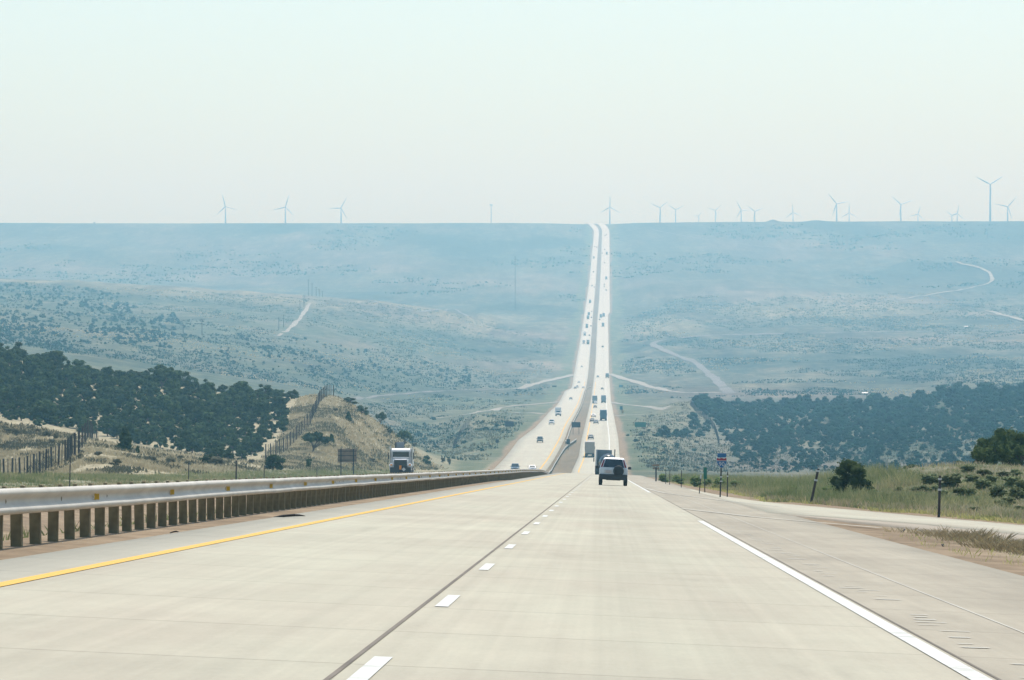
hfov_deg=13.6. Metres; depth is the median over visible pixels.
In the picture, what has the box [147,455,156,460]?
sagebrush
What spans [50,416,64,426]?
juniper tree
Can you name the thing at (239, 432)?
juniper tree
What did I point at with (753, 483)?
verge grass
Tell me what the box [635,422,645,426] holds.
road sign
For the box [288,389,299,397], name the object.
juniper tree
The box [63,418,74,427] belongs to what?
juniper tree
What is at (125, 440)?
juniper tree
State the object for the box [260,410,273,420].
juniper tree
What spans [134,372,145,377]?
juniper tree
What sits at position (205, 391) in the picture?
juniper tree
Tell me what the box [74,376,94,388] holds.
juniper tree
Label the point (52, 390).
juniper tree
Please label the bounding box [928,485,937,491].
sagebrush
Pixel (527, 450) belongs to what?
road
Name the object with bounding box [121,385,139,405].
juniper tree
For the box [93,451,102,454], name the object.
sagebrush
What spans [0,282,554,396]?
scrub
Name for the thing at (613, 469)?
off road car
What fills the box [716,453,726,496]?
route shield sign
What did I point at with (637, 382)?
dirt road
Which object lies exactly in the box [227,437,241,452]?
juniper tree
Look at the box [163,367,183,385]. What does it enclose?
juniper tree
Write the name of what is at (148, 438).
juniper tree
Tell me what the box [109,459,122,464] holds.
sagebrush
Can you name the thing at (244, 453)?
juniper tree
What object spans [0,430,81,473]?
game fence
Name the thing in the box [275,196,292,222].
wind turbine
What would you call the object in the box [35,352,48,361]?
juniper tree
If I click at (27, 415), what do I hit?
juniper tree
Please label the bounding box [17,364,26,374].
juniper tree
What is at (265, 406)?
juniper tree
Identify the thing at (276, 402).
juniper tree
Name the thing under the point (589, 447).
semi truck
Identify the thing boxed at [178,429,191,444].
juniper tree
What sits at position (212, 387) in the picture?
juniper tree
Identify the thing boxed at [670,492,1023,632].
road marking
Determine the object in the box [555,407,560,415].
box truck
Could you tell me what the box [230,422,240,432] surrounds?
juniper tree
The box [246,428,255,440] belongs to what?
juniper tree
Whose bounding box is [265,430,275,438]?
juniper tree
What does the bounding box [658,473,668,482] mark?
weed clump
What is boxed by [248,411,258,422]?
juniper tree
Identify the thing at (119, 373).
juniper tree
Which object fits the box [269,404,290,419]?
juniper tree
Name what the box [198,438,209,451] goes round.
juniper tree
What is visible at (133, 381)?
juniper tree
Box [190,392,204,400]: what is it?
juniper tree
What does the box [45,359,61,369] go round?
juniper tree
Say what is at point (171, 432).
juniper tree
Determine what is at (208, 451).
juniper tree
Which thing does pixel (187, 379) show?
juniper tree
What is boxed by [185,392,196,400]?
juniper tree
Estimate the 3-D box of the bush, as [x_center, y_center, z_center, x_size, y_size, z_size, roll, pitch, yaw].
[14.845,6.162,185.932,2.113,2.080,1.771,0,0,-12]
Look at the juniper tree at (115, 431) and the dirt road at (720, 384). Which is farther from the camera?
the dirt road at (720, 384)
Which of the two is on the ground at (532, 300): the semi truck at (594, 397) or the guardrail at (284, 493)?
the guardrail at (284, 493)
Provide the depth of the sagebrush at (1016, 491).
161.13 m
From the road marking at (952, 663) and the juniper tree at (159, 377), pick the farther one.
the juniper tree at (159, 377)
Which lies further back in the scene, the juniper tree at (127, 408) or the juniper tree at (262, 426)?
the juniper tree at (127, 408)
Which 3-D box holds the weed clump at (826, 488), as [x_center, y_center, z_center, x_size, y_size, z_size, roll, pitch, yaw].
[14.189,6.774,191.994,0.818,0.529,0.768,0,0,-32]
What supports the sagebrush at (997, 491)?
on the ground at (532, 300)
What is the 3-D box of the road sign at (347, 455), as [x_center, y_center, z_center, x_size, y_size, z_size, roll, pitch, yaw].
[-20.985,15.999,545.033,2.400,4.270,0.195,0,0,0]
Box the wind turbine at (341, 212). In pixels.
[333,197,346,222]
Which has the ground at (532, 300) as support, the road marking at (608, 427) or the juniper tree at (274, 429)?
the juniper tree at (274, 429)
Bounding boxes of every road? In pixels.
[0,224,1023,679]
[64,224,598,486]
[274,303,310,335]
[345,389,492,399]
[369,300,475,318]
[438,401,558,417]
[498,375,573,389]
[609,374,721,392]
[611,402,673,409]
[649,330,1012,393]
[653,229,955,261]
[690,490,1023,534]
[783,514,1023,540]
[902,261,994,298]
[985,310,1023,320]
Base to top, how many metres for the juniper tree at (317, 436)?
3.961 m
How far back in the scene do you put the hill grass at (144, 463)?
471.67 m
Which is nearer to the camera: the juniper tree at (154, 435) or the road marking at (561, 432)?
the juniper tree at (154, 435)
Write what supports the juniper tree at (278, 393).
on the ground at (532, 300)
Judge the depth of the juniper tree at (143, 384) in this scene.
835.22 m
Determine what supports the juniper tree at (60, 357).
on the ground at (532, 300)
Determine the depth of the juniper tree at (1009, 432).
234.70 m
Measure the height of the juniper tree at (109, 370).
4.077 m
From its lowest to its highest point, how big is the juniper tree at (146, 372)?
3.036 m
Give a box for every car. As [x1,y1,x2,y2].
[536,436,543,441]
[596,457,630,485]
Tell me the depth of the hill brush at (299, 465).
753.07 m
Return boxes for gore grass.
[880,525,1023,555]
[883,533,1023,565]
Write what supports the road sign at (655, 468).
on the ground at (532, 300)
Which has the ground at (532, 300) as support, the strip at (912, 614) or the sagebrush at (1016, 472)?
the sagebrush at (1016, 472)
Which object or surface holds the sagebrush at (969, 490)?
on the ground at (532, 300)
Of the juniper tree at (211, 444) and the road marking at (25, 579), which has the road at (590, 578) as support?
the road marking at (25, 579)
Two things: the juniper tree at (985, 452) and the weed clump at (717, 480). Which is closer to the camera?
the juniper tree at (985, 452)
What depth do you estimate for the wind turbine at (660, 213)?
7617.29 m
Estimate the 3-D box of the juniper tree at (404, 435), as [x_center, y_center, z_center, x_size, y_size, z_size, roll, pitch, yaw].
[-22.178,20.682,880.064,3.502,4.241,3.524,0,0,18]
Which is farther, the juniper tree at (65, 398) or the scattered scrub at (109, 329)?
the scattered scrub at (109, 329)
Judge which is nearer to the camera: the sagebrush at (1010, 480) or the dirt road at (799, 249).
the sagebrush at (1010, 480)
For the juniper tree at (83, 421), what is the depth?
703.71 m
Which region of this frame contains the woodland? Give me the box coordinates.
[655,381,1023,469]
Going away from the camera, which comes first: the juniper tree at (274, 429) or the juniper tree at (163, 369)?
the juniper tree at (274, 429)
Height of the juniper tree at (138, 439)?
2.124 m
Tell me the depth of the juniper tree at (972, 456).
231.71 m
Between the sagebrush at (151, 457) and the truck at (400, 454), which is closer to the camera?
the sagebrush at (151, 457)
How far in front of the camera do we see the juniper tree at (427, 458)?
879.47 m
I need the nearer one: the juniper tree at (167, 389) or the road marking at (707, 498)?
the road marking at (707, 498)
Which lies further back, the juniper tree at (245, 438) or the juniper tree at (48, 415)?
the juniper tree at (245, 438)
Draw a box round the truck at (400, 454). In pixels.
[388,442,413,473]
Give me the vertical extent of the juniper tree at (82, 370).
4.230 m
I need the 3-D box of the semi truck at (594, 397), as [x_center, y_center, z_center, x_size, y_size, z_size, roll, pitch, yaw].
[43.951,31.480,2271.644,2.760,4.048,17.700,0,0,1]
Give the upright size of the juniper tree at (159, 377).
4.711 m
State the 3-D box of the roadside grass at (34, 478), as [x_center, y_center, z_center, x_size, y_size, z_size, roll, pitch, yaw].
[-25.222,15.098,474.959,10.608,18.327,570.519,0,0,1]
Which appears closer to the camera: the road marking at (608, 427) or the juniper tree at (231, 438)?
the juniper tree at (231, 438)
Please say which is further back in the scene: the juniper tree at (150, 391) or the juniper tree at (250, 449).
the juniper tree at (150, 391)
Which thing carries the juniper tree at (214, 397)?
on the ground at (532, 300)
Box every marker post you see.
[69,457,70,486]
[235,460,236,479]
[810,468,819,501]
[937,476,941,516]
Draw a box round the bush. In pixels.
[827,458,874,492]
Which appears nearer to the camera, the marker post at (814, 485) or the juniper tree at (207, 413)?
the marker post at (814, 485)
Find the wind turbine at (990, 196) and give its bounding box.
[975,176,1002,220]
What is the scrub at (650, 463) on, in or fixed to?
on the ground at (532, 300)
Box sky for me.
[0,0,1023,223]
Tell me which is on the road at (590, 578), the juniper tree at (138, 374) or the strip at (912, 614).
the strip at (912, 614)
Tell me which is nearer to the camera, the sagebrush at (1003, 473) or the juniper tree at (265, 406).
the sagebrush at (1003, 473)
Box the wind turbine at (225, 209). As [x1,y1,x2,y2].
[219,194,236,222]
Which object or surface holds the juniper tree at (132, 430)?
on the ground at (532, 300)
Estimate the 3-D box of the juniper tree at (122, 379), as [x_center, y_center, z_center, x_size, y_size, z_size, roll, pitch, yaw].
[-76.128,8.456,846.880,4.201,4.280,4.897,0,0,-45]
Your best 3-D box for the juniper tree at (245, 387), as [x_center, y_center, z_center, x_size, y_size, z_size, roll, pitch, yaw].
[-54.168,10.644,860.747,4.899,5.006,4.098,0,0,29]
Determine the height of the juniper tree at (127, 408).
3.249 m
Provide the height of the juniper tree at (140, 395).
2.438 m
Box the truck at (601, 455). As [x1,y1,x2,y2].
[593,449,614,474]
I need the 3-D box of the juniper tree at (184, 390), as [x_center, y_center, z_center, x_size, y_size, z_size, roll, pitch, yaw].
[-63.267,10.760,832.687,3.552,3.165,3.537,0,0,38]
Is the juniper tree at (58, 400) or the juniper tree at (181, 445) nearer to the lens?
the juniper tree at (181, 445)
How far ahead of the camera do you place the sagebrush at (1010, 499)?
156.21 m
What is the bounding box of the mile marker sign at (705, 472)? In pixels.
[704,467,706,491]
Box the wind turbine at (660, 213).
[653,202,666,222]
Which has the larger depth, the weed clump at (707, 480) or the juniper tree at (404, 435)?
the juniper tree at (404, 435)
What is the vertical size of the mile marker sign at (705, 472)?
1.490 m
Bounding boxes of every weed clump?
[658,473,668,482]
[672,475,684,484]
[689,476,702,486]
[703,478,712,485]
[711,477,726,487]
[730,480,740,487]
[821,485,833,489]
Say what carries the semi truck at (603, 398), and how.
on the road at (590, 578)
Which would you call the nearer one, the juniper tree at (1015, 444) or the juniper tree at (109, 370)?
the juniper tree at (1015, 444)
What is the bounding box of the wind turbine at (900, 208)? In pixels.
[893,197,911,220]
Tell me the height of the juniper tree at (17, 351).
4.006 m
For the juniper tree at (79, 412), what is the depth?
709.53 m
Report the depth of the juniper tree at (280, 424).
759.24 m
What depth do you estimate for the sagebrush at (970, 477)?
186.08 m
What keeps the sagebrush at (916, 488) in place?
on the ground at (532, 300)
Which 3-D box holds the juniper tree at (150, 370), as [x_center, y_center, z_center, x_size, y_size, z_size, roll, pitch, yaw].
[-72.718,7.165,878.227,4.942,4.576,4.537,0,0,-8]
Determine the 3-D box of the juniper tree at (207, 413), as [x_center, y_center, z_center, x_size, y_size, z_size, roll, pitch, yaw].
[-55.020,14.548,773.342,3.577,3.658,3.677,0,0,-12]
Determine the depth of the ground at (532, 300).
4403.66 m
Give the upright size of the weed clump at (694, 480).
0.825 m
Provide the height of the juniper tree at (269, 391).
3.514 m
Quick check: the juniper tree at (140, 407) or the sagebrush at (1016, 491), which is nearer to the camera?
the sagebrush at (1016, 491)
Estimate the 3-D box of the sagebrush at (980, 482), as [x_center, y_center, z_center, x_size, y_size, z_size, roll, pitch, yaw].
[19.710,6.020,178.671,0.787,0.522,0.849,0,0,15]
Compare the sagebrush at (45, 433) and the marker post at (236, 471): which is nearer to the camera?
the marker post at (236, 471)
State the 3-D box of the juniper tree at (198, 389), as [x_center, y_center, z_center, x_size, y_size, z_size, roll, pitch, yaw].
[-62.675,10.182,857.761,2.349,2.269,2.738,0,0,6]
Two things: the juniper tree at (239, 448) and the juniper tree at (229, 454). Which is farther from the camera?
the juniper tree at (239, 448)
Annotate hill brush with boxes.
[0,421,275,474]
[256,395,447,470]
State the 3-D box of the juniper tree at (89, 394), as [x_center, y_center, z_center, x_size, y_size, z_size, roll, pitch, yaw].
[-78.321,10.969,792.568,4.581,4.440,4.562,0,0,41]
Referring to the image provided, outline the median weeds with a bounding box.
[3,505,231,540]
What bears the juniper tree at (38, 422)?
on the ground at (532, 300)
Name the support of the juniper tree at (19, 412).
on the ground at (532, 300)
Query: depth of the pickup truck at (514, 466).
983.85 m
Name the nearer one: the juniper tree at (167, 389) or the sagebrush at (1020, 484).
the sagebrush at (1020, 484)
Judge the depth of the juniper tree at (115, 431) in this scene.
695.74 m
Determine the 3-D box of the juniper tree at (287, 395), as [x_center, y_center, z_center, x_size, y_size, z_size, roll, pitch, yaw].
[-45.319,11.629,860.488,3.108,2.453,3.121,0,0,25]
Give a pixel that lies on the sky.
(112, 111)
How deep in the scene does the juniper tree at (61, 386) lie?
805.61 m
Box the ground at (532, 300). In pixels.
[0,220,1023,575]
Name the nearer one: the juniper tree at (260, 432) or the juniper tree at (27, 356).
the juniper tree at (260, 432)
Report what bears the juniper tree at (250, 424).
on the ground at (532, 300)
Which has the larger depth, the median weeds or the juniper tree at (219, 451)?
the juniper tree at (219, 451)
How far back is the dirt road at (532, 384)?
3018.07 m
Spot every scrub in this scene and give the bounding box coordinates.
[0,223,1023,301]
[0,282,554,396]
[0,282,731,468]
[364,397,528,459]
[620,291,1023,397]
[627,401,1023,472]
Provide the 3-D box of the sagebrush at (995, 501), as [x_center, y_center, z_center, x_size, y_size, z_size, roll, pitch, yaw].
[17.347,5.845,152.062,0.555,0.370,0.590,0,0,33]
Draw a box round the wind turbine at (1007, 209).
[997,199,1014,220]
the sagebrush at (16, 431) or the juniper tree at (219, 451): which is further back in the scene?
the juniper tree at (219, 451)
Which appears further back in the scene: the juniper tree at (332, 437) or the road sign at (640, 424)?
the road sign at (640, 424)
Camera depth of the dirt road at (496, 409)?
2104.54 m
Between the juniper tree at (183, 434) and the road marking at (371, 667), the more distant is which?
the juniper tree at (183, 434)
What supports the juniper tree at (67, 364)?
on the ground at (532, 300)
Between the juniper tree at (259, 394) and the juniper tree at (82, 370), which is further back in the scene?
the juniper tree at (259, 394)
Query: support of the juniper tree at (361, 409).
on the ground at (532, 300)
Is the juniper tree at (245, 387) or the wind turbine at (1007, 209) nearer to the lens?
the juniper tree at (245, 387)
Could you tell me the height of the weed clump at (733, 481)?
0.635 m
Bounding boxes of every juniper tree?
[1,410,15,419]
[2,350,16,366]
[7,348,22,361]
[10,341,27,357]
[12,356,23,364]
[13,408,27,420]
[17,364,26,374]
[23,354,34,361]
[24,404,37,417]
[28,404,43,420]
[32,417,45,425]
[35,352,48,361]
[35,397,51,405]
[39,405,55,424]
[44,350,67,367]
[44,385,58,398]
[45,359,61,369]
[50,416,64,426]
[53,397,63,405]
[55,408,69,422]
[57,381,67,396]
[59,395,72,404]
[62,389,77,396]
[63,360,70,367]
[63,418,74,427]
[64,383,79,395]
[69,361,88,374]
[69,410,85,428]
[71,359,91,373]
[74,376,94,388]
[75,418,90,432]
[76,386,87,400]
[79,388,100,402]
[84,400,100,416]
[86,371,105,383]
[88,395,100,408]
[89,411,97,419]
[94,372,110,389]
[94,380,102,387]
[97,415,106,422]
[97,421,104,430]
[98,402,118,415]
[99,366,114,377]
[99,421,114,435]
[110,425,121,437]
[114,370,126,384]
[115,427,133,450]
[118,372,135,386]
[118,421,139,439]
[120,405,136,419]
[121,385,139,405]
[125,373,141,390]
[126,369,137,376]
[132,433,144,443]
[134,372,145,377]
[135,403,148,410]
[136,410,155,424]
[137,393,144,401]
[138,379,152,391]
[140,370,149,378]
[142,434,153,444]
[145,382,161,395]
[148,364,166,376]
[149,432,157,440]
[151,369,173,388]
[153,436,168,447]
[154,393,173,409]
[157,367,174,378]
[160,421,177,436]
[161,383,174,394]
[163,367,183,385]
[166,428,178,439]
[169,437,185,450]
[170,436,179,443]
[175,371,192,386]
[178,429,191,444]
[179,387,195,397]
[182,381,195,392]
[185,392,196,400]
[185,437,201,452]
[190,377,199,388]
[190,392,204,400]
[195,385,201,392]
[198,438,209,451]
[199,454,214,463]
[200,382,216,396]
[201,396,215,406]
[201,411,216,423]
[202,440,220,452]
[204,401,224,417]
[204,447,212,454]
[208,382,215,390]
[208,392,225,402]
[211,447,224,456]
[216,384,228,392]
[218,427,235,445]
[221,433,240,447]
[221,448,235,458]
[225,383,244,394]
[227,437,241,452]
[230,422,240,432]
[231,417,242,427]
[234,381,253,394]
[235,429,243,438]
[235,447,243,456]
[235,450,248,459]
[239,436,250,445]
[239,441,249,451]
[243,421,254,428]
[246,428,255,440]
[247,447,257,455]
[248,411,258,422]
[250,439,263,451]
[251,434,263,444]
[253,424,268,434]
[254,384,274,396]
[254,390,263,397]
[256,400,270,416]
[256,419,267,428]
[256,429,268,441]
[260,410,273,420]
[264,454,286,469]
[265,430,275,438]
[267,420,273,428]
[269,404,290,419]
[270,396,289,411]
[270,427,277,432]
[271,391,282,396]
[273,419,288,431]
[276,415,287,421]
[281,392,294,401]
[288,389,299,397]
[301,431,330,451]
[306,459,312,466]
[329,433,334,442]
[343,397,358,403]
[345,411,351,421]
[357,405,368,415]
[375,412,386,422]
[384,426,392,432]
[396,430,413,444]
[423,455,430,463]
[899,464,919,469]
[970,432,1014,464]
[970,446,985,464]
[987,427,1017,464]
[1001,432,1023,465]
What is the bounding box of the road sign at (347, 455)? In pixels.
[338,449,356,475]
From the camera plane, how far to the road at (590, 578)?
38.09 m
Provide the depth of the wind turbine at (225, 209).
7531.78 m
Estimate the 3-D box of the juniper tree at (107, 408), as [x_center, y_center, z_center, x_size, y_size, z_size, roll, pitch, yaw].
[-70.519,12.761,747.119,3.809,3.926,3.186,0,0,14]
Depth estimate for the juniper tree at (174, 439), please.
695.06 m
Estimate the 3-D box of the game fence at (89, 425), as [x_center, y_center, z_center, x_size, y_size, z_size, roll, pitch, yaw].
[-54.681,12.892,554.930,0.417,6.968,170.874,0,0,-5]
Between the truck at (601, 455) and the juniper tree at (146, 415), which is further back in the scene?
the juniper tree at (146, 415)
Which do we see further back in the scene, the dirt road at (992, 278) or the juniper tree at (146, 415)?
the dirt road at (992, 278)
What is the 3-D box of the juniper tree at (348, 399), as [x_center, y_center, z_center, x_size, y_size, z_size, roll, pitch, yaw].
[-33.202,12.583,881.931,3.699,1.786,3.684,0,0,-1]
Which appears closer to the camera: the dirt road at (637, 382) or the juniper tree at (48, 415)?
the juniper tree at (48, 415)
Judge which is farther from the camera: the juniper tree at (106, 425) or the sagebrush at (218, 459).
the juniper tree at (106, 425)
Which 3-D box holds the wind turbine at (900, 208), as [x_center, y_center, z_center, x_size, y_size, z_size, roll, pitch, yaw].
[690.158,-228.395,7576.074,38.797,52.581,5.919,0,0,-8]
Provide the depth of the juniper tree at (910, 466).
330.05 m
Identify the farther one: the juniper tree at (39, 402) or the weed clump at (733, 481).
the juniper tree at (39, 402)
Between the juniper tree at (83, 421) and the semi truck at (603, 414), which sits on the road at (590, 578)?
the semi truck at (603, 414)
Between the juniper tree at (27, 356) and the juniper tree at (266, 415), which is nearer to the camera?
the juniper tree at (266, 415)
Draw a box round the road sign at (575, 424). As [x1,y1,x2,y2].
[572,422,579,426]
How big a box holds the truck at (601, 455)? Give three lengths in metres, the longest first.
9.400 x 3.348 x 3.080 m
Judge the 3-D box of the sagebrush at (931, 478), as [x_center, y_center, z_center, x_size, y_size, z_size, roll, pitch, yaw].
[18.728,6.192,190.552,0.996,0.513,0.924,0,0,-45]
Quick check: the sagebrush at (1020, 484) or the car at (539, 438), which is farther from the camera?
the car at (539, 438)
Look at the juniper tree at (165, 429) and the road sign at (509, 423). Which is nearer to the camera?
the juniper tree at (165, 429)
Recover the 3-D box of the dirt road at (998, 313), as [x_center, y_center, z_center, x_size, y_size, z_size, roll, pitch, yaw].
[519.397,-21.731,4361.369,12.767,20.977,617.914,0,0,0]
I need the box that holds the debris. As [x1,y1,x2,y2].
[274,514,303,516]
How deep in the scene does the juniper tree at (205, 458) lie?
482.39 m
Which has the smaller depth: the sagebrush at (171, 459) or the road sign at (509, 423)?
the sagebrush at (171, 459)
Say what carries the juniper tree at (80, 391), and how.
on the ground at (532, 300)
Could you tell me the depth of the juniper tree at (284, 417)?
787.85 m
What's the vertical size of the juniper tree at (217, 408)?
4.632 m
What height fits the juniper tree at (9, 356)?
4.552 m
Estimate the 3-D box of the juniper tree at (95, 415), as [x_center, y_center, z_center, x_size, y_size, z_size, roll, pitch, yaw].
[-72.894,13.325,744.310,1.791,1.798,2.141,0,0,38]
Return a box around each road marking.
[0,473,563,586]
[347,474,592,679]
[540,382,584,468]
[578,382,595,471]
[605,382,609,449]
[637,484,1000,679]
[646,488,780,506]
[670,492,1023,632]
[680,508,880,527]
[699,521,991,679]
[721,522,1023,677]
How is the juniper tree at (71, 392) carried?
on the ground at (532, 300)
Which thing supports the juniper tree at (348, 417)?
on the ground at (532, 300)
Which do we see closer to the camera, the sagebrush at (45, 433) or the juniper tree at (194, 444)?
the sagebrush at (45, 433)
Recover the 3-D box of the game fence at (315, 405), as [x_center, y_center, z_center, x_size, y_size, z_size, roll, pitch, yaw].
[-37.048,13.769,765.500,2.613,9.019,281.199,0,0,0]
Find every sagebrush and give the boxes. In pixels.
[12,429,19,434]
[42,430,50,435]
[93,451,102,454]
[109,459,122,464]
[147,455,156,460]
[165,456,175,462]
[207,456,225,464]
[909,486,919,491]
[919,484,928,491]
[920,473,941,484]
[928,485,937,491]
[937,474,961,488]
[952,487,966,496]
[958,465,975,472]
[963,474,978,482]
[964,488,975,495]
[974,478,993,489]
[976,469,993,476]
[985,474,998,481]
[989,485,1007,498]
[994,499,1006,507]
[996,471,1011,476]
[1000,496,1015,504]
[1001,475,1020,487]
[1008,486,1023,499]
[1009,480,1023,491]
[1010,469,1023,475]
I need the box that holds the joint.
[323,477,587,679]
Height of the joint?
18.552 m
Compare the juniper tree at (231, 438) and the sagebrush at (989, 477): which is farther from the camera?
the juniper tree at (231, 438)
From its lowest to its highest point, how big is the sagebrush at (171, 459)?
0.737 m
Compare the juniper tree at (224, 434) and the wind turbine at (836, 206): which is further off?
the wind turbine at (836, 206)
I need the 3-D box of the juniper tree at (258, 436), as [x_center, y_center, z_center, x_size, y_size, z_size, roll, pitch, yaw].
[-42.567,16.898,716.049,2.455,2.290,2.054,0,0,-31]
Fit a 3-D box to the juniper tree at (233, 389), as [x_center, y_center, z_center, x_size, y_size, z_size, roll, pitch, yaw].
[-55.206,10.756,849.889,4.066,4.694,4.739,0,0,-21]
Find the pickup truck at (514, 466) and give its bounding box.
[510,463,519,468]
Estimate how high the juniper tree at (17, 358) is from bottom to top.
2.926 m
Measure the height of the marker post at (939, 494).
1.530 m
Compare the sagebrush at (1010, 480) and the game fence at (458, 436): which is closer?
the sagebrush at (1010, 480)
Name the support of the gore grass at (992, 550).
on the ground at (532, 300)
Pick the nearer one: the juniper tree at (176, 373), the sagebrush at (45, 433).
the sagebrush at (45, 433)
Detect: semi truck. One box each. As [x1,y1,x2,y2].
[585,441,594,456]
[592,395,596,402]
[600,410,606,420]
[601,395,605,402]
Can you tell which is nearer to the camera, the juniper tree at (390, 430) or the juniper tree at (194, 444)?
the juniper tree at (194, 444)
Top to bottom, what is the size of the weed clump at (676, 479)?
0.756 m
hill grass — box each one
[0,421,274,476]
[257,393,445,471]
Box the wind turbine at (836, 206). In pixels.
[829,195,848,220]
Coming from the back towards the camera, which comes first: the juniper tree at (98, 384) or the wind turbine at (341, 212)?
the wind turbine at (341, 212)
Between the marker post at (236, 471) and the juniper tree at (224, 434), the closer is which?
the marker post at (236, 471)
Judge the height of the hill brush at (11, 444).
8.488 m
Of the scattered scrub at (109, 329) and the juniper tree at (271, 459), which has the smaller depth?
the juniper tree at (271, 459)
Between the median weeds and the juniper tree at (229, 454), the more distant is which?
the juniper tree at (229, 454)
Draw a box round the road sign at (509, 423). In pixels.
[505,421,513,426]
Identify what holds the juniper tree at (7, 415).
on the ground at (532, 300)
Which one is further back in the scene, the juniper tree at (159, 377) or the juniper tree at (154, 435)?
the juniper tree at (159, 377)
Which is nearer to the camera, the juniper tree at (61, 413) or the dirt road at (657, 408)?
the juniper tree at (61, 413)
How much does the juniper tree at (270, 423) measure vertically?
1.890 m
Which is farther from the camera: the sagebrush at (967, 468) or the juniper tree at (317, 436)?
the juniper tree at (317, 436)
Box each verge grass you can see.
[666,460,1023,522]
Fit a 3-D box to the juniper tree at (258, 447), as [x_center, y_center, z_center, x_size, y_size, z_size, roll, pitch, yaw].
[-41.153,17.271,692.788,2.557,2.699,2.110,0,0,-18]
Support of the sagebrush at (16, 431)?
on the ground at (532, 300)
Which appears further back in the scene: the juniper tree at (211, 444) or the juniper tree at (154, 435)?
the juniper tree at (154, 435)
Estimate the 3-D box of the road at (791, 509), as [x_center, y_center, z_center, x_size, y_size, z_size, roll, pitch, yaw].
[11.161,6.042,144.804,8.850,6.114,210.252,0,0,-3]
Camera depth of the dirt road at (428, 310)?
4374.77 m
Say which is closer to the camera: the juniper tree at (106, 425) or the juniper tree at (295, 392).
the juniper tree at (106, 425)
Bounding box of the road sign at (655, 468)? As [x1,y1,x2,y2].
[653,464,658,480]
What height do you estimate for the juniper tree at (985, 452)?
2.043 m
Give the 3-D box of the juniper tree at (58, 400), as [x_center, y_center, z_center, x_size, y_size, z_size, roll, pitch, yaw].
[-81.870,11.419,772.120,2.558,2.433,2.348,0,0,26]
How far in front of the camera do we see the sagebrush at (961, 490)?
170.99 m
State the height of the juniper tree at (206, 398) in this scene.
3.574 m
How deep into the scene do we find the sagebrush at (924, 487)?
180.70 m
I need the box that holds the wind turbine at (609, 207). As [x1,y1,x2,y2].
[600,203,619,223]
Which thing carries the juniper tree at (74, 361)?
on the ground at (532, 300)
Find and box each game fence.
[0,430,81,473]
[81,419,97,447]
[265,385,333,458]
[453,414,471,447]
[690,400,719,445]
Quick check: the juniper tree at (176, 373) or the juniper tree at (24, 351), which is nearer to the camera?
the juniper tree at (176, 373)
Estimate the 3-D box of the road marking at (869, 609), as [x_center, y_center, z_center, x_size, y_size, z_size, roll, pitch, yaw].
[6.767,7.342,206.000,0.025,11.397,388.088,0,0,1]
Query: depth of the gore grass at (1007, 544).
85.15 m
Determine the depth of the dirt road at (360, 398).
2428.52 m
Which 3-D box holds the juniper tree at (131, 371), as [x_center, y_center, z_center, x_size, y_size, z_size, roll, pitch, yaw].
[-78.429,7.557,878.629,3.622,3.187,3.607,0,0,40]
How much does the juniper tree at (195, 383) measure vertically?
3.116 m
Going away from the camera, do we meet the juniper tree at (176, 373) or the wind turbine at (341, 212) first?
the juniper tree at (176, 373)
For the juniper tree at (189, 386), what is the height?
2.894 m
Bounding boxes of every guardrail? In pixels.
[0,438,576,549]
[565,386,590,443]
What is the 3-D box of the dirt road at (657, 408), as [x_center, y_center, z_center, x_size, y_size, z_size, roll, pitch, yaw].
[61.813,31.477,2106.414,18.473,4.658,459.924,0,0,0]
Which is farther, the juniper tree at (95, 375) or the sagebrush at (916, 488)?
the juniper tree at (95, 375)

